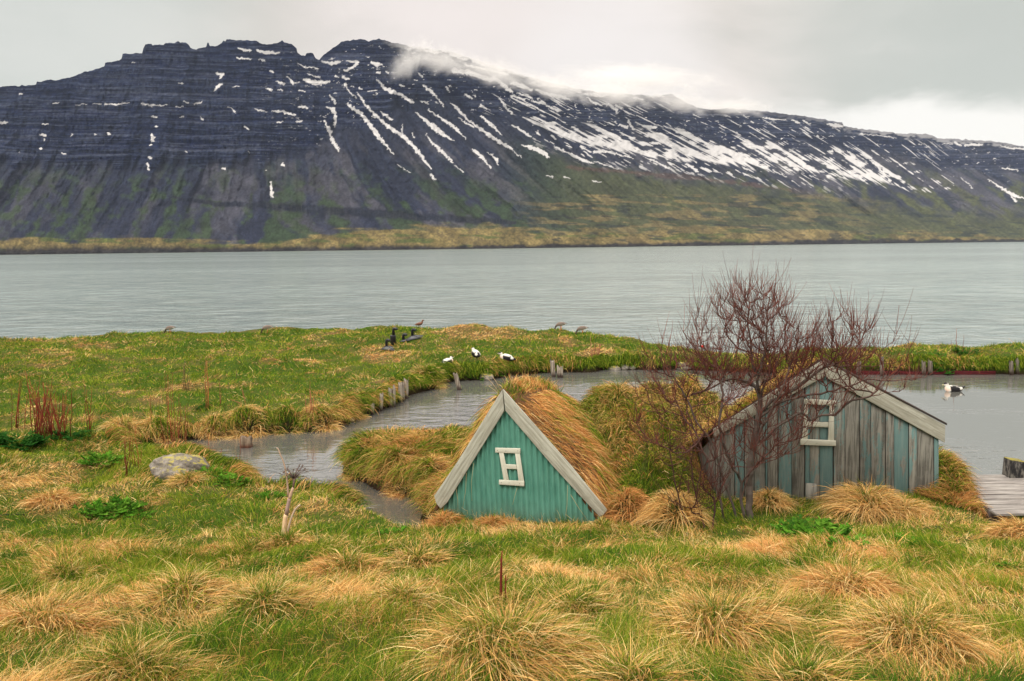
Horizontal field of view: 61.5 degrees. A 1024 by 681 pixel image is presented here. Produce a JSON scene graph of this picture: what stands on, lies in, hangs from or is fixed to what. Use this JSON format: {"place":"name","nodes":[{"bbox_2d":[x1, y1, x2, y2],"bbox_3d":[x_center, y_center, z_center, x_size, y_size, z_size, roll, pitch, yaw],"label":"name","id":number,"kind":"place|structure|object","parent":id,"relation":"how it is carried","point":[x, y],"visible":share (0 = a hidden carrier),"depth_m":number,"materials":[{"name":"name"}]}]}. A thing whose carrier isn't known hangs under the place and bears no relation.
{"place":"outdoors","nodes":[
{"label":"outdoors","id":0,"kind":"place"},
{"bbox_2d":[0,39,1023,254],"bbox_3d":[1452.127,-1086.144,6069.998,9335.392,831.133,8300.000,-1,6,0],"label":"mountain","id":1,"kind":"structure","parent":0,"point":[228,145],"depth_m":3191.30,"materials":[{"name":"stone"}]},
{"bbox_2d":[0,242,1023,353],"bbox_3d":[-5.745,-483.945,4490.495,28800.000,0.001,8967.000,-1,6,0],"label":"sea","id":2,"kind":"structure","parent":0,"point":[972,293],"depth_m":93.14,"materials":[{"name":"liquid"}]},
{"bbox_2d":[0,324,1023,680],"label":"ground","id":3,"kind":"structure","parent":0,"point":[286,426],"depth_m":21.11,"materials":[{"name":"plant"}]},
{"bbox_2d":[11,371,32,432],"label":"dead stalks","id":4,"kind":"object","parent":3,"relation":"on","point":[17,413],"visible":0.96,"depth_m":20.05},
{"bbox_2d":[0,430,50,450],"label":"leafy plant","id":5,"kind":"object","parent":3,"relation":"on","point":[36,439],"visible":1,"depth_m":18.32,"materials":[{"name":"green plant"}]},
{"bbox_2d":[26,377,71,440],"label":"dead stalks","id":6,"kind":"object","parent":3,"relation":"on","point":[38,416],"visible":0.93,"depth_m":18.98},
{"bbox_2d":[11,485,89,512],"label":"grass tussock","id":7,"kind":"object","parent":3,"relation":"on","point":[56,494],"depth_m":14.10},
{"bbox_2d":[0,561,133,647],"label":"grass tussock","id":8,"kind":"object","parent":3,"relation":"on","point":[72,610],"depth_m":5.70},
{"bbox_2d":[31,557,103,583],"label":"grass tussock","id":9,"kind":"object","parent":3,"relation":"on","point":[48,571],"depth_m":8.21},
{"bbox_2d":[48,429,92,440],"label":"leafy plant","id":10,"kind":"object","parent":3,"relation":"on","point":[76,434],"visible":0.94,"depth_m":18.87,"materials":[{"name":"green plant"}]},
{"bbox_2d":[84,384,93,429],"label":"dead stalks","id":11,"kind":"object","parent":3,"relation":"on","point":[88,411],"visible":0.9,"depth_m":19.44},
{"bbox_2d":[76,450,125,466],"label":"leafy plant","id":12,"kind":"object","parent":3,"relation":"on","point":[109,456],"visible":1,"depth_m":16.86,"materials":[{"name":"green plant"}]},
{"bbox_2d":[72,494,148,521],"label":"leafy plant","id":13,"kind":"object","parent":3,"relation":"on","point":[119,505],"visible":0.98,"depth_m":13.69,"materials":[{"name":"green plant"}]},
{"bbox_2d":[93,410,147,432],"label":"grass tussock","id":14,"kind":"object","parent":3,"relation":"on","point":[118,419],"depth_m":20.60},
{"bbox_2d":[122,426,141,476],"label":"dead stalks","id":15,"kind":"object","parent":3,"relation":"on","point":[125,460],"visible":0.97,"depth_m":16.36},
{"bbox_2d":[121,508,155,520],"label":"leafy plant","id":16,"kind":"object","parent":3,"relation":"on","point":[142,514],"visible":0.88,"depth_m":13.46,"materials":[{"name":"green plant"}]},
{"bbox_2d":[55,613,229,680],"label":"grass tussock","id":17,"kind":"object","parent":3,"relation":"on","point":[94,671],"depth_m":4.42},
{"bbox_2d":[136,410,181,443],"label":"grass tussock","id":18,"kind":"object","parent":3,"relation":"on","point":[145,421],"depth_m":20.86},
{"bbox_2d":[150,373,187,442],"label":"dead stalks","id":19,"kind":"object","parent":3,"relation":"on","point":[174,416],"visible":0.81,"depth_m":20.58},
{"bbox_2d":[114,555,241,619],"bbox_3d":[-2.548,1.861,6.611,0.980,0.443,0.931,-1,6,0],"label":"grass tussock","id":20,"kind":"object","parent":3,"relation":"on","point":[175,580],"depth_m":6.54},
{"bbox_2d":[149,453,209,481],"bbox_3d":[-6.280,2.462,16.241,1.048,0.604,0.906,-1,6,0],"label":"boulder","id":21,"kind":"object","parent":3,"relation":"on","point":[165,466],"visible":0.64,"depth_m":15.99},
{"bbox_2d":[158,469,208,487],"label":"grass tussock","id":22,"kind":"object","parent":3,"relation":"on","point":[174,478],"depth_m":15.25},
{"bbox_2d":[183,366,189,390],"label":"dead stalks","id":23,"kind":"object","parent":3,"relation":"on","point":[187,379],"visible":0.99,"depth_m":25.91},
{"bbox_2d":[193,403,211,410],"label":"leafy plant","id":24,"kind":"object","parent":3,"relation":"on","point":[201,406],"visible":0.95,"depth_m":23.10,"materials":[{"name":"green plant"}]},
{"bbox_2d":[205,357,208,408],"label":"dead stalks","id":25,"kind":"object","parent":3,"relation":"on","point":[205,383],"visible":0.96,"depth_m":23.00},
{"bbox_2d":[194,465,228,475],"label":"leafy plant","id":26,"kind":"object","parent":3,"relation":"on","point":[210,470],"visible":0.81,"depth_m":15.84,"materials":[{"name":"green plant"}]},
{"bbox_2d":[191,406,234,440],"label":"grass tussock","id":27,"kind":"object","parent":3,"relation":"on","point":[205,431],"depth_m":21.17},
{"bbox_2d":[199,538,239,551],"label":"grass tussock","id":28,"kind":"object","parent":3,"relation":"on","point":[207,549],"depth_m":9.95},
{"bbox_2d":[214,472,252,485],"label":"leafy plant","id":29,"kind":"object","parent":3,"relation":"on","point":[232,477],"visible":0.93,"depth_m":15.45,"materials":[{"name":"green plant"}]},
{"bbox_2d":[214,397,269,439],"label":"grass tussock","id":30,"kind":"object","parent":3,"relation":"on","point":[238,432],"depth_m":21.39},
{"bbox_2d":[240,435,252,447],"bbox_3d":[-6.228,2.510,20.187,0.235,0.554,0.180,-1,6,0],"label":"split stump","id":31,"kind":"object","parent":3,"relation":"on","point":[245,442],"visible":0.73,"depth_m":20.09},
{"bbox_2d":[190,549,330,627],"bbox_3d":[-1.722,1.801,6.000,1.010,0.543,0.976,-1,6,0],"label":"grass tussock","id":32,"kind":"object","parent":3,"relation":"on","point":[285,598],"depth_m":5.90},
{"bbox_2d":[260,325,273,332],"bbox_3d":[-11.277,-0.520,39.626,0.612,0.379,0.194,-3,7,-18],"label":"goose","id":33,"kind":"object","parent":3,"relation":"on","point":[267,327],"visible":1,"depth_m":39.55},
{"bbox_2d":[253,487,286,499],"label":"leafy plant","id":34,"kind":"object","parent":3,"relation":"on","point":[266,494],"visible":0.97,"depth_m":14.81,"materials":[{"name":"green plant"}]},
{"bbox_2d":[255,525,318,553],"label":"grass tussock","id":35,"kind":"object","parent":3,"relation":"on","point":[304,538],"depth_m":9.62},
{"bbox_2d":[264,400,310,435],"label":"grass tussock","id":36,"kind":"object","parent":3,"relation":"on","point":[280,432],"depth_m":21.73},
{"bbox_2d":[277,448,306,533],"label":"dry hogweed","id":37,"kind":"object","parent":3,"relation":"on","point":[286,513],"visible":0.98,"depth_m":11.45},
{"bbox_2d":[304,391,313,418],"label":"dead stalks","id":38,"kind":"object","parent":3,"relation":"on","point":[310,404],"visible":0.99,"depth_m":21.86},
{"bbox_2d":[299,399,343,433],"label":"grass tussock","id":39,"kind":"object","parent":3,"relation":"on","point":[333,425],"depth_m":22.02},
{"bbox_2d":[286,533,404,580],"bbox_3d":[-1.619,2.109,8.271,1.303,0.579,1.322,4,8,36],"label":"grass tussock","id":40,"kind":"object","parent":3,"relation":"on","point":[320,561],"depth_m":8.23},
{"bbox_2d":[332,388,370,418],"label":"grass tussock","id":41,"kind":"object","parent":3,"relation":"on","point":[358,417],"depth_m":23.45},
{"bbox_2d":[336,444,370,481],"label":"grass tussock","id":42,"kind":"object","parent":3,"relation":"on","point":[347,475],"depth_m":17.30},
{"bbox_2d":[379,392,383,410],"bbox_3d":[-3.735,1.824,24.508,0.164,0.700,0.096,-1,6,0],"label":"wooden stake","id":43,"kind":"object","parent":3,"relation":"on","point":[381,407],"visible":0.74,"depth_m":24.47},
{"bbox_2d":[381,339,395,350],"bbox_3d":[-4.788,0.141,33.687,0.585,0.456,1.021,-1,6,0],"label":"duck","id":44,"kind":"object","parent":3,"relation":"on","point":[387,346],"visible":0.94,"depth_m":33.54,"materials":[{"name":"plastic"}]},
{"bbox_2d":[371,525,406,536],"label":"leafy plant","id":45,"kind":"object","parent":3,"relation":"on","point":[393,529],"visible":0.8,"depth_m":12.36,"materials":[{"name":"green plant"}]},
{"bbox_2d":[364,443,414,478],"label":"grass tussock","id":46,"kind":"object","parent":3,"relation":"on","point":[391,460],"depth_m":16.48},
{"bbox_2d":[388,387,392,406],"bbox_3d":[-3.544,1.756,25.059,0.124,0.786,0.098,-1,6,0],"label":"wooden stake","id":47,"kind":"object","parent":3,"relation":"on","point":[390,393],"visible":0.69,"depth_m":25.02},
{"bbox_2d":[390,327,397,345],"bbox_3d":[-4.778,-0.135,34.755,0.333,0.813,0.245,4,8,40],"label":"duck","id":48,"kind":"object","parent":3,"relation":"on","point":[393,338],"visible":0.97,"depth_m":34.70,"materials":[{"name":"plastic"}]},
{"bbox_2d":[392,385,395,406],"bbox_3d":[-3.455,1.711,25.111,0.135,0.870,0.087,-1,6,0],"label":"wooden stake","id":49,"kind":"object","parent":3,"relation":"on","point":[394,390],"visible":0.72,"depth_m":25.07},
{"bbox_2d":[379,458,418,499],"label":"grass tussock","id":50,"kind":"object","parent":3,"relation":"on","point":[389,494],"depth_m":16.09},
{"bbox_2d":[398,382,402,401],"bbox_3d":[-3.353,1.661,25.839,0.162,0.823,0.111,-1,6,0],"label":"wooden stake","id":51,"kind":"object","parent":3,"relation":"on","point":[400,386],"visible":0.63,"depth_m":25.79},
{"bbox_2d":[353,565,448,614],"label":"grass tussock","id":52,"kind":"object","parent":3,"relation":"on","point":[415,590],"depth_m":6.10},
{"bbox_2d":[339,423,470,491],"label":"islet grass","id":53,"kind":"structure","parent":3,"relation":"on","point":[444,447],"depth_m":17.41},
{"bbox_2d":[404,378,408,398],"bbox_3d":[-3.260,1.572,26.457,0.170,0.865,0.111,-1,6,0],"label":"wooden stake","id":54,"kind":"object","parent":3,"relation":"on","point":[406,386],"visible":0.58,"depth_m":26.41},
{"bbox_2d":[405,328,422,340],"bbox_3d":[-4.151,-0.275,36.449,0.715,0.518,1.022,-1,6,0],"label":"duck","id":55,"kind":"object","parent":3,"relation":"on","point":[412,336],"visible":1,"depth_m":36.28,"materials":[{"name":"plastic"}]},
{"bbox_2d":[382,530,461,572],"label":"grass tussock","id":56,"kind":"object","parent":3,"relation":"on","point":[433,554],"depth_m":8.76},
{"bbox_2d":[396,452,452,491],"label":"grass tussock","id":57,"kind":"object","parent":3,"relation":"on","point":[440,462],"depth_m":15.90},
{"bbox_2d":[403,360,450,389],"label":"grass tussock","id":58,"kind":"object","parent":3,"relation":"on","point":[420,369],"depth_m":28.26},
{"bbox_2d":[421,508,466,528],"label":"grass tussock","id":59,"kind":"object","parent":3,"relation":"on","point":[440,517],"depth_m":13.16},
{"bbox_2d":[442,356,453,363],"bbox_3d":[-2.252,0.720,29.797,0.605,0.342,0.273,-5,8,-36],"label":"eider duck","id":60,"kind":"object","parent":3,"relation":"on","point":[450,359],"visible":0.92,"depth_m":29.74},
{"bbox_2d":[471,347,480,360],"bbox_3d":[-1.301,0.519,30.795,0.269,0.518,0.701,-4,7,-30],"label":"eider duck","id":61,"kind":"object","parent":3,"relation":"on","point":[475,353],"visible":1,"depth_m":30.66},
{"bbox_2d":[480,373,493,379],"bbox_3d":[-0.884,1.272,30.026,0.496,0.279,0.376,-1,6,0],"label":"stone","id":62,"kind":"object","parent":3,"relation":"on","point":[487,376],"visible":0.91,"depth_m":29.88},
{"bbox_2d":[471,513,517,530],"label":"grass tussock","id":63,"kind":"object","parent":3,"relation":"on","point":[484,520],"depth_m":12.68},
{"bbox_2d":[370,560,636,680],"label":"grass tussock","id":64,"kind":"object","parent":3,"relation":"on","point":[563,643],"depth_m":4.14,"materials":[{"name":"plant"}]},
{"bbox_2d":[499,551,508,603],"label":"dead stalks","id":65,"kind":"object","parent":3,"relation":"on","point":[500,592],"visible":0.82,"depth_m":6.38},
{"bbox_2d":[497,352,515,362],"bbox_3d":[-0.192,0.667,30.984,0.695,0.518,0.274,-1,6,0],"label":"eider duck","id":66,"kind":"object","parent":3,"relation":"on","point":[506,357],"visible":0.98,"depth_m":30.89},
{"bbox_2d":[0,526,1023,680],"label":"meadow grass","id":67,"kind":"structure","parent":3,"relation":"on","point":[614,576],"depth_m":6.34,"materials":[{"name":"plant"}]},
{"bbox_2d":[0,322,1023,481],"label":"bank grass","id":68,"kind":"structure","parent":3,"relation":"on","point":[96,351],"depth_m":31.14,"materials":[{"name":"plant"}]},
{"bbox_2d":[445,464,586,523],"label":"wall grass","id":69,"kind":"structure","parent":3,"relation":"on","point":[568,517],"depth_m":13.04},
{"bbox_2d":[421,370,621,523],"bbox_3d":[0.551,1.742,14.640,3.605,2.821,3.478,1,6,15],"label":"turf hut","id":70,"kind":"object","parent":3,"relation":"on","point":[538,444],"visible":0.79,"depth_m":13.17,"materials":[{"name":"wood"}]},
{"bbox_2d":[495,448,523,485],"bbox_3d":[-0.033,1.919,13.095,0.451,0.583,0.031,1,6,15],"label":"window frame","id":71,"kind":"structure","parent":70,"relation":"in","point":[501,451],"depth_m":13.08,"materials":[{"name":"paint"}]},
{"bbox_2d":[550,359,555,376],"bbox_3d":[1.456,1.060,30.511,0.234,0.890,0.138,-1,6,0],"label":"wooden stake","id":72,"kind":"object","parent":3,"relation":"on","point":[552,367],"visible":0.76,"depth_m":30.46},
{"bbox_2d":[554,322,566,329],"bbox_3d":[2.176,-0.643,38.513,0.603,0.379,0.206,-1,6,0],"label":"goose","id":73,"kind":"object","parent":3,"relation":"on","point":[560,324],"visible":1,"depth_m":38.44},
{"bbox_2d":[104,351,1023,515],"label":"bank fringe grass","id":74,"kind":"structure","parent":3,"relation":"on","point":[117,434],"depth_m":21.28,"materials":[{"name":"plant"}]},
{"bbox_2d":[522,571,632,626],"bbox_3d":[0.417,1.747,5.835,0.831,0.411,0.841,-1,6,0],"label":"grass tussock","id":75,"kind":"object","parent":3,"relation":"on","point":[604,604],"depth_m":5.82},
{"bbox_2d":[575,326,588,333],"bbox_3d":[3.083,-0.452,37.929,0.610,0.379,0.196,-1,6,0],"label":"goose","id":76,"kind":"object","parent":3,"relation":"on","point":[582,328],"visible":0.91,"depth_m":37.87},
{"bbox_2d":[152,369,1023,527],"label":"lagoon","id":77,"kind":"structure","parent":3,"relation":"in","point":[982,416],"depth_m":22.92,"materials":[{"name":"grey liquid"}]},
{"bbox_2d":[453,373,460,389],"bbox_3d":[-1.760,1.418,27.941,0.313,0.793,0.122,-1,6,0],"label":"wooden stake","id":78,"kind":"object","parent":77,"relation":"in","point":[457,382],"visible":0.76,"depth_m":27.89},
{"bbox_2d":[675,362,690,369],"bbox_3d":[6.356,0.950,31.879,0.578,0.334,0.464,-1,6,0],"label":"stone","id":79,"kind":"object","parent":77,"relation":"on","point":[684,363],"visible":0.52,"depth_m":31.71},
{"bbox_2d":[942,382,964,391],"bbox_3d":[13.655,1.456,26.602,0.758,0.337,0.285,-1,6,0],"label":"eider duck","id":80,"kind":"object","parent":77,"relation":"on","point":[950,388],"visible":0.99,"depth_m":26.52},
{"bbox_2d":[968,474,1023,520],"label":"jetty","id":81,"kind":"object","parent":77,"relation":"in","point":[1003,495],"visible":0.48,"depth_m":13.92,"materials":[{"name":"grey wood"}]},
{"bbox_2d":[1002,457,1023,477],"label":"mooring post","id":82,"kind":"object","parent":81,"relation":"on","point":[1013,468],"visible":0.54,"depth_m":14.88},
{"bbox_2d":[590,337,600,357],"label":"dead stalks","id":83,"kind":"object","parent":3,"relation":"on","point":[598,352],"visible":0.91,"depth_m":32.02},
{"bbox_2d":[578,392,613,424],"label":"grass tussock","id":84,"kind":"object","parent":3,"relation":"on","point":[603,395],"depth_m":15.40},
{"bbox_2d":[582,516,620,532],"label":"grass tussock","id":85,"kind":"object","parent":3,"relation":"on","point":[598,524],"depth_m":11.82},
{"bbox_2d":[589,381,639,416],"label":"grass tussock","id":86,"kind":"object","parent":3,"relation":"on","point":[608,391],"depth_m":15.36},
{"bbox_2d":[608,366,620,369],"bbox_3d":[3.826,1.064,32.091,0.478,0.271,0.358,-1,6,0],"label":"stone","id":87,"kind":"object","parent":3,"relation":"on","point":[616,368],"visible":0.66,"depth_m":31.95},
{"bbox_2d":[594,484,659,525],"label":"grass tussock","id":88,"kind":"object","parent":3,"relation":"on","point":[636,496],"depth_m":12.80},
{"bbox_2d":[549,624,708,680],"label":"grass tussock","id":89,"kind":"object","parent":3,"relation":"on","point":[609,668],"depth_m":3.90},
{"bbox_2d":[577,371,728,521],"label":"turf bank grass","id":90,"kind":"structure","parent":3,"relation":"on","point":[616,420],"depth_m":14.63,"materials":[{"name":"plant"}]},
{"bbox_2d":[636,380,688,416],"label":"grass tussock","id":91,"kind":"object","parent":3,"relation":"on","point":[662,398],"depth_m":15.71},
{"bbox_2d":[626,481,717,537],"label":"grass tussock","id":92,"kind":"object","parent":3,"relation":"on","point":[654,514],"depth_m":12.18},
{"bbox_2d":[665,373,709,396],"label":"grass tussock","id":93,"kind":"object","parent":3,"relation":"on","point":[688,384],"depth_m":16.51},
{"bbox_2d":[648,411,750,527],"bbox_3d":[2.669,1.800,12.069,1.605,1.741,1.567,-1,6,0],"label":"bare shrub","id":94,"kind":"object","parent":3,"relation":"on","point":[705,491],"visible":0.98,"depth_m":11.99,"materials":[{"name":"brown plant"}]},
{"bbox_2d":[609,540,827,658],"bbox_3d":[1.266,1.609,5.245,1.441,0.670,1.363,-1,6,0],"label":"grass tussock","id":95,"kind":"object","parent":3,"relation":"on","point":[756,613],"depth_m":5.08,"materials":[{"name":"plant"}]},
{"bbox_2d":[735,486,799,517],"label":"grass tussock","id":96,"kind":"object","parent":3,"relation":"on","point":[781,503],"depth_m":13.47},
{"bbox_2d":[615,243,940,520],"bbox_3d":[3.920,0.694,12.756,4.792,4.254,2.189,-1,6,0],"label":"bare tree","id":97,"kind":"object","parent":3,"relation":"on","point":[757,431],"visible":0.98,"depth_m":12.62,"materials":[{"name":"brown plant"}]},
{"bbox_2d":[768,514,831,531],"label":"leafy plant","id":98,"kind":"object","parent":3,"relation":"on","point":[795,519],"visible":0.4,"depth_m":12.04,"materials":[{"name":"green plant"}]},
{"bbox_2d":[718,617,883,680],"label":"grass tussock","id":99,"kind":"object","parent":3,"relation":"on","point":[834,673],"depth_m":3.81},
{"bbox_2d":[683,357,946,499],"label":"plank shed","id":100,"kind":"structure","parent":3,"relation":"on","point":[892,440],"depth_m":14.17,"materials":[{"name":"grey wood"}]},
{"bbox_2d":[800,399,835,445],"bbox_3d":[5.016,1.341,14.082,0.590,0.792,0.039,-1,6,-2],"label":"window frame","id":101,"kind":"structure","parent":100,"relation":"in","point":[804,441],"depth_m":14.09,"materials":[{"name":"paint"}]},
{"bbox_2d":[772,515,865,539],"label":"leafy plant","id":102,"kind":"object","parent":3,"relation":"on","point":[831,528],"visible":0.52,"depth_m":10.54,"materials":[{"name":"green plant"}]},
{"bbox_2d":[775,547,917,606],"bbox_3d":[2.627,1.826,6.723,1.229,0.610,1.160,-5,8,-35],"label":"grass tussock","id":103,"kind":"object","parent":3,"relation":"on","point":[820,575],"depth_m":6.65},
{"bbox_2d":[824,535,882,552],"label":"leafy plant","id":104,"kind":"object","parent":3,"relation":"on","point":[831,538],"visible":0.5,"depth_m":9.10,"materials":[{"name":"green plant"}]},
{"bbox_2d":[802,475,920,525],"bbox_3d":[5.390,2.395,13.260,2.000,0.665,1.952,-1,6,0],"label":"grass tussock","id":105,"kind":"object","parent":3,"relation":"on","point":[845,497],"depth_m":13.12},
{"bbox_2d":[868,493,946,524],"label":"grass tussock","id":106,"kind":"object","parent":3,"relation":"on","point":[924,509],"depth_m":13.01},
{"bbox_2d":[800,574,1023,679],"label":"grass tussock","id":107,"kind":"object","parent":3,"relation":"on","point":[862,630],"depth_m":4.58,"materials":[{"name":"plant"}]},
{"bbox_2d":[880,531,950,548],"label":"leafy plant","id":108,"kind":"object","parent":3,"relation":"on","point":[900,535],"visible":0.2,"depth_m":9.59,"materials":[{"name":"green plant"}]},
{"bbox_2d":[921,361,925,374],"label":"wooden stake","id":109,"kind":"object","parent":3,"relation":"on","point":[924,368],"visible":0.69,"depth_m":29.84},
{"bbox_2d":[852,370,995,374],"bbox_3d":[14.340,1.165,30.021,4.851,0.250,0.050,0,6,5],"label":"bank edging","id":110,"kind":"object","parent":3,"relation":"on","point":[944,372],"visible":0.57,"depth_m":29.95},
{"bbox_2d":[928,360,932,374],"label":"wooden stake","id":111,"kind":"object","parent":3,"relation":"on","point":[930,371],"visible":0.73,"depth_m":29.82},
{"bbox_2d":[922,349,961,373],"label":"leafy plant","id":112,"kind":"object","parent":3,"relation":"on","point":[940,368],"visible":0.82,"depth_m":30.15,"materials":[{"name":"green plant"}]},
{"bbox_2d":[908,444,996,521],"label":"turf bank grass","id":113,"kind":"structure","parent":3,"relation":"on","point":[967,500],"depth_m":13.93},
{"bbox_2d":[952,346,978,355],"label":"leafy plant","id":114,"kind":"object","parent":3,"relation":"on","point":[965,352],"visible":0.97,"depth_m":31.80,"materials":[{"name":"green plant"}]},
{"bbox_2d":[971,513,1023,542],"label":"grass tussock","id":115,"kind":"object","parent":3,"relation":"on","point":[1005,527],"depth_m":10.53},
{"bbox_2d":[994,561,1023,570],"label":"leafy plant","id":116,"kind":"object","parent":3,"relation":"on","point":[1005,564],"visible":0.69,"depth_m":8.27,"materials":[{"name":"green plant"}]},
{"bbox_2d":[1009,360,1013,374],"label":"wooden stake","id":117,"kind":"object","parent":3,"relation":"on","point":[1011,368],"visible":0.78,"depth_m":29.61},
{"bbox_2d":[1015,357,1019,373],"bbox_3d":[17.536,0.967,29.816,0.182,0.795,0.101,-1,6,0],"label":"wooden stake","id":118,"kind":"object","parent":3,"relation":"on","point":[1017,363],"visible":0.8,"depth_m":29.78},
{"bbox_2d":[0,0,1023,145],"label":"sky","id":119,"kind":"structure","parent":0,"point":[943,69],"materials":[{"name":"white"}]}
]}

